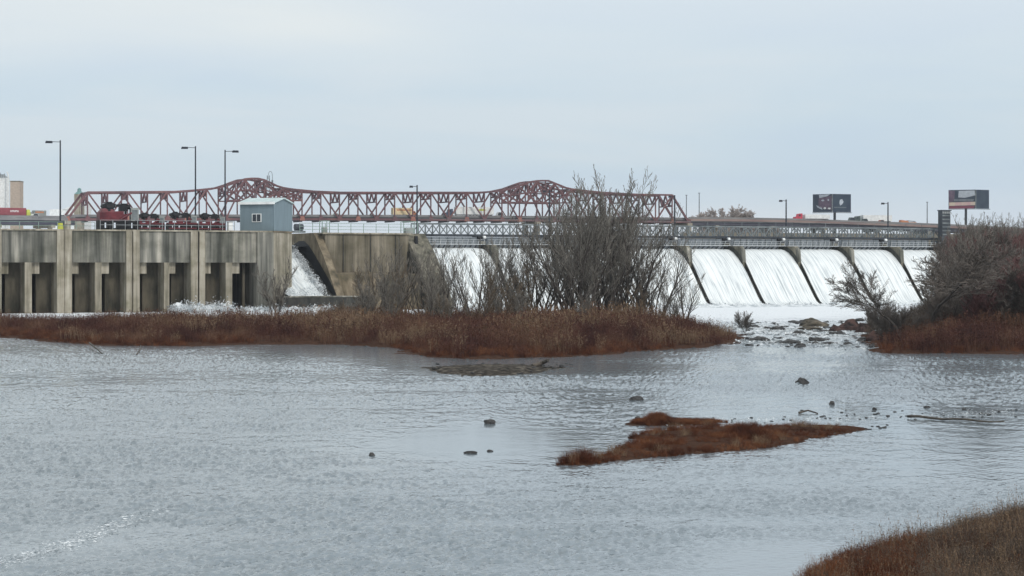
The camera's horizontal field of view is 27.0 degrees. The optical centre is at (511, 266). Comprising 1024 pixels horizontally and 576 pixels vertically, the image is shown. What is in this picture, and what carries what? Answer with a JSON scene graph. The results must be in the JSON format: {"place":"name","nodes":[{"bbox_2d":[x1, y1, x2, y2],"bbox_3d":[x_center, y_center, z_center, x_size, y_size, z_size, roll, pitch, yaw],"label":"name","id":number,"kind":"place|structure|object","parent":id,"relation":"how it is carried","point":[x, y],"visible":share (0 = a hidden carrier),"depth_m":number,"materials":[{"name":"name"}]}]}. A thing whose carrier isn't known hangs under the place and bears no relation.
{"place":"outdoors","nodes":[
{"label":"outdoors","id":0,"kind":"place"},
{"bbox_2d":[50,204,91,228],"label":"white hall","id":1,"kind":"structure","parent":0,"point":[55,212],"depth_m":960.00,"materials":[{"name":"paint"}]},
{"bbox_2d":[0,328,744,359],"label":"island","id":2,"kind":"structure","parent":0,"point":[374,343],"depth_m":163.24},
{"bbox_2d":[252,255,298,314],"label":"bare sapling","id":3,"kind":"object","parent":2,"relation":"on","point":[278,296],"visible":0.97,"depth_m":204.98,"materials":[{"name":"grey plant"}]},
{"bbox_2d":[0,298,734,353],"bbox_3d":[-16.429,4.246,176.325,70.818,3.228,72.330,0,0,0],"label":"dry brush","id":4,"kind":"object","parent":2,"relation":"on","point":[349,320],"visible":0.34,"depth_m":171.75,"materials":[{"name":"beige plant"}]},
{"bbox_2d":[353,272,382,316],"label":"bare sapling","id":5,"kind":"object","parent":2,"relation":"on","point":[369,305],"visible":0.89,"depth_m":195.80,"materials":[{"name":"grey plant"}]},
{"bbox_2d":[0,301,736,358],"bbox_3d":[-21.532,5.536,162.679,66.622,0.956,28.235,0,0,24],"label":"rust grass","id":6,"kind":"structure","parent":2,"relation":"on","point":[219,340],"depth_m":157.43,"materials":[{"name":"brown plant"}]},
{"bbox_2d":[352,246,408,310],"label":"bare tree","id":7,"kind":"object","parent":2,"relation":"on","point":[371,272],"visible":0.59,"depth_m":205.99,"materials":[{"name":"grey plant"}]},
{"bbox_2d":[373,264,410,319],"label":"bare sapling","id":8,"kind":"object","parent":2,"relation":"on","point":[391,305],"visible":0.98,"depth_m":192.13,"materials":[{"name":"grey plant"}]},
{"bbox_2d":[386,261,411,316],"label":"bare sapling","id":9,"kind":"object","parent":2,"relation":"on","point":[398,282],"visible":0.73,"depth_m":195.22,"materials":[{"name":"grey plant"}]},
{"bbox_2d":[372,236,431,308],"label":"bare tree","id":10,"kind":"object","parent":2,"relation":"on","point":[384,274],"visible":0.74,"depth_m":202.16,"materials":[{"name":"grey plant"}]},
{"bbox_2d":[388,242,431,311],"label":"bare tree","id":11,"kind":"object","parent":2,"relation":"on","point":[412,278],"visible":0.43,"depth_m":209.13,"materials":[{"name":"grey plant"}]},
{"bbox_2d":[388,246,441,314],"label":"bare tree","id":12,"kind":"object","parent":2,"relation":"on","point":[414,294],"visible":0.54,"depth_m":205.12,"materials":[{"name":"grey plant"}]},
{"bbox_2d":[422,269,442,315],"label":"bare sapling","id":13,"kind":"object","parent":2,"relation":"on","point":[431,304],"visible":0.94,"depth_m":195.38,"materials":[{"name":"grey plant"}]},
{"bbox_2d":[409,242,467,315],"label":"bare tree","id":14,"kind":"object","parent":2,"relation":"on","point":[443,286],"visible":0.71,"depth_m":199.69,"materials":[{"name":"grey plant"}]},
{"bbox_2d":[427,241,471,312],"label":"bare tree","id":15,"kind":"object","parent":2,"relation":"on","point":[452,290],"visible":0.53,"depth_m":207.90,"materials":[{"name":"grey plant"}]},
{"bbox_2d":[435,238,509,317],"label":"bare tree","id":16,"kind":"object","parent":2,"relation":"on","point":[464,297],"visible":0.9,"depth_m":195.64,"materials":[{"name":"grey plant"}]},
{"bbox_2d":[461,241,511,309],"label":"bare tree","id":17,"kind":"object","parent":2,"relation":"on","point":[472,278],"visible":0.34,"depth_m":209.94,"materials":[{"name":"grey plant"}]},
{"bbox_2d":[476,272,499,315],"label":"bare sapling","id":18,"kind":"object","parent":2,"relation":"on","point":[488,305],"visible":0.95,"depth_m":190.03,"materials":[{"name":"grey plant"}]},
{"bbox_2d":[485,246,526,310],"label":"bare tree","id":19,"kind":"object","parent":2,"relation":"on","point":[509,275],"visible":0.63,"depth_m":202.43,"materials":[{"name":"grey plant"}]},
{"bbox_2d":[482,231,538,311],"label":"bare tree","id":20,"kind":"object","parent":2,"relation":"on","point":[497,255],"visible":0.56,"depth_m":205.28,"materials":[{"name":"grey plant"}]},
{"bbox_2d":[505,281,530,317],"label":"bare sapling","id":21,"kind":"object","parent":2,"relation":"on","point":[516,308],"visible":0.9,"depth_m":192.45,"materials":[{"name":"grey plant"}]},
{"bbox_2d":[501,228,550,311],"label":"bare tree","id":22,"kind":"object","parent":2,"relation":"on","point":[532,291],"visible":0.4,"depth_m":207.31,"materials":[{"name":"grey plant"}]},
{"bbox_2d":[514,261,539,309],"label":"bare sapling","id":23,"kind":"object","parent":2,"relation":"on","point":[530,297],"visible":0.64,"depth_m":202.90,"materials":[{"name":"grey plant"}]},
{"bbox_2d":[497,222,578,310],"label":"bare tree","id":24,"kind":"object","parent":2,"relation":"on","point":[523,257],"visible":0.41,"depth_m":205.40,"materials":[{"name":"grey plant"}]},
{"bbox_2d":[508,196,603,310],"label":"bare tree","id":25,"kind":"object","parent":2,"relation":"on","point":[540,262],"visible":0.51,"depth_m":203.67,"materials":[{"name":"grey plant"}]},
{"bbox_2d":[508,201,604,311],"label":"bare tree","id":26,"kind":"object","parent":2,"relation":"on","point":[547,240],"visible":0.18,"depth_m":211.68,"materials":[{"name":"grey plant"}]},
{"bbox_2d":[510,203,605,311],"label":"bare tree","id":27,"kind":"object","parent":2,"relation":"on","point":[551,283],"visible":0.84,"depth_m":199.23,"materials":[{"name":"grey plant"}]},
{"bbox_2d":[544,178,610,309],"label":"bare tree","id":28,"kind":"object","parent":2,"relation":"on","point":[574,204],"visible":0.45,"depth_m":204.48,"materials":[{"name":"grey plant"}]},
{"bbox_2d":[535,208,626,310],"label":"bare tree","id":29,"kind":"object","parent":2,"relation":"on","point":[550,246],"visible":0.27,"depth_m":206.51,"materials":[{"name":"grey plant"}]},
{"bbox_2d":[531,197,631,311],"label":"bare tree","id":30,"kind":"object","parent":2,"relation":"on","point":[570,276],"visible":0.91,"depth_m":197.69,"materials":[{"name":"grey plant"}]},
{"bbox_2d":[572,285,597,315],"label":"bare sapling","id":31,"kind":"object","parent":2,"relation":"on","point":[584,306],"visible":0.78,"depth_m":190.91,"materials":[{"name":"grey plant"}]},
{"bbox_2d":[555,209,647,310],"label":"bare tree","id":32,"kind":"object","parent":2,"relation":"on","point":[613,293],"visible":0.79,"depth_m":200.72,"materials":[{"name":"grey plant"}]},
{"bbox_2d":[559,203,670,309],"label":"bare tree","id":33,"kind":"object","parent":2,"relation":"on","point":[650,278],"visible":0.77,"depth_m":202.13,"materials":[{"name":"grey plant"}]},
{"bbox_2d":[574,164,657,309],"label":"bare tree","id":34,"kind":"object","parent":2,"relation":"on","point":[614,226],"visible":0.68,"depth_m":206.39,"materials":[{"name":"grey plant"}]},
{"bbox_2d":[573,168,664,307],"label":"bare tree","id":35,"kind":"object","parent":2,"relation":"on","point":[604,202],"visible":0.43,"depth_m":208.04,"materials":[{"name":"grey plant"}]},
{"bbox_2d":[576,200,664,309],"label":"bare tree","id":36,"kind":"object","parent":2,"relation":"on","point":[630,276],"visible":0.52,"depth_m":204.45,"materials":[{"name":"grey plant"}]},
{"bbox_2d":[571,200,682,303],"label":"bare tree","id":37,"kind":"object","parent":2,"relation":"on","point":[668,239],"visible":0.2,"depth_m":209.76,"materials":[{"name":"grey plant"}]},
{"bbox_2d":[612,237,677,309],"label":"bare tree","id":38,"kind":"object","parent":2,"relation":"on","point":[637,276],"visible":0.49,"depth_m":204.38,"materials":[{"name":"grey plant"}]},
{"bbox_2d":[632,230,697,313],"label":"bare tree","id":39,"kind":"object","parent":2,"relation":"on","point":[679,252],"visible":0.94,"depth_m":202.24,"materials":[{"name":"grey plant"}]},
{"bbox_2d":[662,285,685,318],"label":"bare sapling","id":40,"kind":"object","parent":2,"relation":"on","point":[673,308],"visible":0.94,"depth_m":193.37,"materials":[{"name":"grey plant"}]},
{"bbox_2d":[653,267,705,316],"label":"bare tree","id":41,"kind":"object","parent":2,"relation":"on","point":[689,299],"visible":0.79,"depth_m":205.59,"materials":[{"name":"grey plant"}]},
{"bbox_2d":[0,306,1023,575],"bbox_3d":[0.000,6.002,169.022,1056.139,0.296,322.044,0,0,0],"label":"water","id":42,"kind":"structure","parent":0,"point":[238,460],"depth_m":66.20,"materials":[{"name":"grey liquid"}]},
{"bbox_2d":[0,510,153,567],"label":"foam flecks","id":43,"kind":"object","parent":42,"relation":"on","point":[131,515],"visible":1,"depth_m":46.10,"materials":[{"name":"white liquid"}]},
{"bbox_2d":[167,296,245,312],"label":"spray","id":44,"kind":"object","parent":42,"relation":"on","point":[203,308],"visible":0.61,"depth_m":280.44,"materials":[{"name":"white liquid"}]},
{"bbox_2d":[419,364,564,375],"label":"gravel bar","id":45,"kind":"object","parent":42,"relation":"in","point":[494,369],"visible":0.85,"depth_m":122.53,"materials":[{"name":"grey gravel"}]},
{"bbox_2d":[474,302,921,309],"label":"foam","id":46,"kind":"object","parent":42,"relation":"on","point":[764,305],"visible":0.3,"depth_m":320.11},
{"bbox_2d":[734,311,753,332],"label":"bare shrub","id":47,"kind":"object","parent":42,"relation":"on","point":[746,323],"visible":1,"depth_m":191.79,"materials":[{"name":"grey plant"}]},
{"bbox_2d":[709,322,864,349],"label":"foam flecks","id":48,"kind":"object","parent":42,"relation":"on","point":[790,331],"visible":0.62,"depth_m":192.31,"materials":[{"name":"white liquid"}]},
{"bbox_2d":[731,338,877,349],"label":"foam flecks","id":49,"kind":"object","parent":42,"relation":"on","point":[811,343],"visible":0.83,"depth_m":164.75,"materials":[{"name":"white liquid"}]},
{"bbox_2d":[907,415,1004,422],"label":"floating log","id":50,"kind":"object","parent":42,"relation":"on","point":[920,416],"visible":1,"depth_m":83.19,"materials":[{"name":"wood"}]},
{"bbox_2d":[0,0,1023,238],"label":"sky","id":51,"kind":"structure","parent":0,"point":[754,105],"materials":[{"name":"grey"}]},
{"bbox_2d":[625,419,718,426],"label":"island","id":52,"kind":"structure","parent":0,"point":[630,423],"depth_m":80.68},
{"bbox_2d":[629,410,727,424],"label":"rust grass","id":53,"kind":"structure","parent":52,"relation":"on","point":[658,418],"depth_m":80.97,"materials":[{"name":"brown plant"}]},
{"bbox_2d":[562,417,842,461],"bbox_3d":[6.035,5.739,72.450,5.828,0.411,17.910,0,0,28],"label":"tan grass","id":54,"kind":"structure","parent":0,"point":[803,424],"depth_m":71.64,"materials":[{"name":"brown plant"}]},
{"bbox_2d":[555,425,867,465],"bbox_3d":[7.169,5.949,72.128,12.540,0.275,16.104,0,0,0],"label":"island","id":55,"kind":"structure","parent":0,"point":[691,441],"depth_m":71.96,"materials":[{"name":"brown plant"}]},
{"bbox_2d":[554,419,861,465],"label":"rust grass","id":56,"kind":"structure","parent":55,"relation":"on","point":[740,431],"depth_m":72.32,"materials":[{"name":"brown plant"}]},
{"bbox_2d":[680,232,952,243],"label":"embankment","id":57,"kind":"structure","parent":0,"point":[759,234],"depth_m":858.68,"materials":[{"name":"grey concrete"}]},
{"bbox_2d":[813,194,850,232],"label":"billboard","id":58,"kind":"object","parent":57,"relation":"on","point":[834,204],"visible":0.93,"depth_m":907.62,"materials":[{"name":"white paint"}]},
{"bbox_2d":[948,190,989,224],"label":"billboard","id":59,"kind":"object","parent":57,"relation":"on","point":[967,199],"visible":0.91,"depth_m":957.86,"materials":[{"name":"multicoloured metal"}]},
{"bbox_2d":[848,306,1023,354],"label":"river bank","id":60,"kind":"structure","parent":0,"point":[1003,351],"depth_m":149.27,"materials":[{"name":"brown plant"}]},
{"bbox_2d":[824,258,899,334],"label":"bare tree","id":61,"kind":"object","parent":60,"relation":"on","point":[850,286],"visible":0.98,"depth_m":158.26,"materials":[{"name":"grey plant"}]},
{"bbox_2d":[867,300,899,334],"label":"bare shrub","id":62,"kind":"object","parent":60,"relation":"on","point":[875,317],"visible":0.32,"depth_m":179.27,"materials":[{"name":"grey plant"}]},
{"bbox_2d":[866,307,906,337],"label":"bare shrub","id":63,"kind":"object","parent":60,"relation":"on","point":[893,318],"visible":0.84,"depth_m":160.73,"materials":[{"name":"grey plant"}]},
{"bbox_2d":[865,294,965,334],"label":"grey brush","id":64,"kind":"object","parent":60,"relation":"on","point":[910,317],"visible":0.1,"depth_m":183.33,"materials":[{"name":"plant"}]},
{"bbox_2d":[917,285,972,325],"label":"bare shrub","id":65,"kind":"object","parent":60,"relation":"on","point":[944,308],"visible":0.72,"depth_m":167.49,"materials":[{"name":"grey plant"}]},
{"bbox_2d":[906,236,994,321],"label":"bare tree","id":66,"kind":"object","parent":60,"relation":"on","point":[933,263],"visible":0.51,"depth_m":171.57,"materials":[{"name":"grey plant"}]},
{"bbox_2d":[941,212,995,260],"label":"bare tree","id":67,"kind":"object","parent":60,"relation":"on","point":[966,233],"visible":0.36,"depth_m":200.38,"materials":[{"name":"grey plant"}]},
{"bbox_2d":[917,222,1022,328],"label":"bare tree","id":68,"kind":"object","parent":60,"relation":"on","point":[976,262],"visible":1,"depth_m":157.75,"materials":[{"name":"brown plant"}]},
{"bbox_2d":[951,224,1012,261],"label":"bare shrub","id":69,"kind":"object","parent":60,"relation":"on","point":[1005,240],"visible":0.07,"depth_m":205.15,"materials":[{"name":"brown plant"}]},
{"bbox_2d":[960,269,1006,322],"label":"bare shrub","id":70,"kind":"object","parent":60,"relation":"on","point":[975,302],"visible":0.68,"depth_m":165.99,"materials":[{"name":"plant"}]},
{"bbox_2d":[959,258,1023,333],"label":"bare shrub","id":71,"kind":"object","parent":60,"relation":"on","point":[1002,308],"visible":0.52,"depth_m":165.98,"materials":[{"name":"brown plant"}]},
{"bbox_2d":[986,255,1023,318],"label":"bare shrub","id":72,"kind":"object","parent":60,"relation":"on","point":[1013,275],"visible":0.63,"depth_m":165.44,"materials":[{"name":"brown plant"}]},
{"bbox_2d":[994,256,1023,315],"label":"bare shrub","id":73,"kind":"object","parent":60,"relation":"on","point":[1016,261],"visible":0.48,"depth_m":165.64,"materials":[{"name":"plant"}]},
{"bbox_3d":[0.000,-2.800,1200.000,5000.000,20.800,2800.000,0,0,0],"label":"ground","id":74,"kind":"structure","parent":0,"visible":0},
{"bbox_2d":[0,172,8,228],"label":"storage tank","id":75,"kind":"object","parent":74,"relation":"on","point":[4,190],"visible":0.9,"depth_m":1044.91,"materials":[{"name":"white metal"}]},
{"bbox_2d":[10,181,23,228],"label":"tan building","id":76,"kind":"structure","parent":74,"relation":"on","point":[16,194],"depth_m":1090.00,"materials":[{"name":"concrete"}]},
{"bbox_2d":[0,215,74,228],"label":"approach viaduct","id":77,"kind":"object","parent":74,"relation":"on","point":[52,220],"visible":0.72,"depth_m":763.07,"materials":[{"name":"concrete"}]},
{"bbox_2d":[0,208,30,214],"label":"container truck","id":78,"kind":"object","parent":77,"relation":"on","point":[14,211],"visible":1,"depth_m":760.00,"materials":[{"name":"red paint"}]},
{"bbox_2d":[74,188,83,228],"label":"tower","id":79,"kind":"structure","parent":74,"relation":"on","point":[80,225],"depth_m":930.00,"materials":[{"name":"concrete"}]},
{"bbox_2d":[0,229,292,313],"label":"sluice dam","id":80,"kind":"structure","parent":74,"relation":"on","point":[68,270],"depth_m":281.43,"materials":[{"name":"concrete"}]},
{"bbox_2d":[96,202,138,229],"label":"gate hoist machine","id":81,"kind":"object","parent":80,"relation":"on","point":[107,214],"visible":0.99,"depth_m":280.84,"materials":[{"name":"red metal"}]},
{"bbox_2d":[139,213,164,229],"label":"gate hoist machine","id":82,"kind":"object","parent":80,"relation":"on","point":[155,225],"visible":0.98,"depth_m":283.30,"materials":[{"name":"red metal"}]},
{"bbox_2d":[100,220,234,230],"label":"railing","id":83,"kind":"object","parent":80,"relation":"on","point":[186,225],"visible":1,"depth_m":282.80,"materials":[{"name":"red metal"}]},
{"bbox_2d":[165,212,196,229],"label":"gate hoist machine","id":84,"kind":"object","parent":80,"relation":"on","point":[191,220],"visible":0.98,"depth_m":285.21,"materials":[{"name":"red paint"}]},
{"bbox_2d":[197,213,225,229],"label":"gate hoist machine","id":85,"kind":"object","parent":80,"relation":"on","point":[217,224],"visible":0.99,"depth_m":287.10,"materials":[{"name":"red paint"}]},
{"bbox_2d":[238,198,293,230],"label":"control hut","id":86,"kind":"object","parent":80,"relation":"on","point":[265,214],"visible":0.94,"depth_m":290.36,"materials":[{"name":"blue"}]},
{"bbox_2d":[276,233,420,309],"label":"abutment wall","id":87,"kind":"structure","parent":74,"relation":"on","point":[331,258],"depth_m":302.40,"materials":[{"name":"concrete"}]},
{"bbox_2d":[284,254,324,295],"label":"waterfall","id":88,"kind":"structure","parent":87,"relation":"on","point":[298,281],"depth_m":295.76,"materials":[{"name":"white liquid"}]},
{"bbox_2d":[286,245,329,295],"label":"spray","id":89,"kind":"object","parent":88,"relation":"on","point":[320,286],"visible":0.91,"depth_m":297.18,"materials":[{"name":"white liquid"}]},
{"bbox_2d":[299,223,413,232],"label":"railing","id":90,"kind":"object","parent":87,"relation":"on","point":[325,226],"visible":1,"depth_m":302.14,"materials":[{"name":"metal"}]},
{"bbox_2d":[63,178,692,238],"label":"truss bridge","id":91,"kind":"structure","parent":74,"relation":"on","point":[243,184],"depth_m":818.50,"materials":[{"name":"red paint"}]},
{"bbox_2d":[443,207,493,217],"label":"semi truck","id":92,"kind":"object","parent":91,"relation":"on","point":[462,211],"visible":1,"depth_m":829.14,"materials":[{"name":"white paint"}]},
{"bbox_2d":[407,234,938,308],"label":"spillway dam","id":93,"kind":"structure","parent":74,"relation":"on","point":[791,247],"depth_m":331.95,"materials":[{"name":"concrete"}]},
{"bbox_2d":[433,247,504,308],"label":"waterfall","id":94,"kind":"structure","parent":93,"relation":"on","point":[473,258],"depth_m":307.61,"materials":[{"name":"white liquid"}]},
{"bbox_2d":[499,248,578,305],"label":"waterfall","id":95,"kind":"structure","parent":93,"relation":"on","point":[516,265],"depth_m":311.56,"materials":[{"name":"white liquid"}]},
{"bbox_2d":[630,248,707,305],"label":"waterfall","id":96,"kind":"structure","parent":93,"relation":"on","point":[702,300],"depth_m":321.61,"materials":[{"name":"white liquid"}]},
{"bbox_2d":[411,218,937,240],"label":"service bridge","id":97,"kind":"structure","parent":93,"relation":"on","point":[751,236],"depth_m":337.12,"materials":[{"name":"grey metal"}]},
{"bbox_2d":[692,248,762,304],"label":"waterfall","id":98,"kind":"structure","parent":93,"relation":"on","point":[726,279],"depth_m":325.69,"materials":[{"name":"white liquid"}]},
{"bbox_2d":[745,249,819,304],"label":"waterfall","id":99,"kind":"structure","parent":93,"relation":"on","point":[778,277],"depth_m":330.22,"materials":[{"name":"white liquid"}]},
{"bbox_2d":[800,249,873,303],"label":"waterfall","id":100,"kind":"structure","parent":93,"relation":"on","point":[819,265],"depth_m":335.34,"materials":[{"name":"white liquid"}]},
{"bbox_2d":[853,249,919,303],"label":"waterfall","id":101,"kind":"structure","parent":93,"relation":"on","point":[886,264],"depth_m":339.90,"materials":[{"name":"white liquid"}]},
{"bbox_2d":[903,249,939,297],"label":"waterfall","id":102,"kind":"structure","parent":93,"relation":"on","point":[908,257],"depth_m":345.15,"materials":[{"name":"white liquid"}]},
{"bbox_2d":[691,207,744,232],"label":"tree","id":103,"kind":"object","parent":74,"relation":"on","point":[713,213],"visible":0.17,"depth_m":984.91,"materials":[{"name":"grey plant"}]},
{"bbox_2d":[712,206,758,232],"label":"tree","id":104,"kind":"object","parent":74,"relation":"on","point":[737,212],"visible":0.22,"depth_m":983.07,"materials":[{"name":"grey plant"}]},
{"bbox_2d":[688,217,1023,233],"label":"approach viaduct","id":105,"kind":"object","parent":74,"relation":"on","point":[720,221],"visible":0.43,"depth_m":877.97,"materials":[{"name":"concrete"}]},
{"bbox_2d":[937,210,951,245],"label":"gate tower","id":106,"kind":"structure","parent":74,"relation":"on","point":[943,220],"depth_m":351.72,"materials":[{"name":"grey concrete"}]},
{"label":"near bank","id":107,"kind":"structure","parent":0,"visible":0},
{"bbox_2d":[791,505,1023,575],"bbox_3d":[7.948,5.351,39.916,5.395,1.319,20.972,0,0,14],"label":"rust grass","id":108,"kind":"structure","parent":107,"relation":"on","point":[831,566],"depth_m":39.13,"materials":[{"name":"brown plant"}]},
{"bbox_2d":[800,484,1023,575],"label":"tan grass","id":109,"kind":"structure","parent":107,"relation":"on","point":[978,557],"depth_m":38.66,"materials":[{"name":"beige plant"}]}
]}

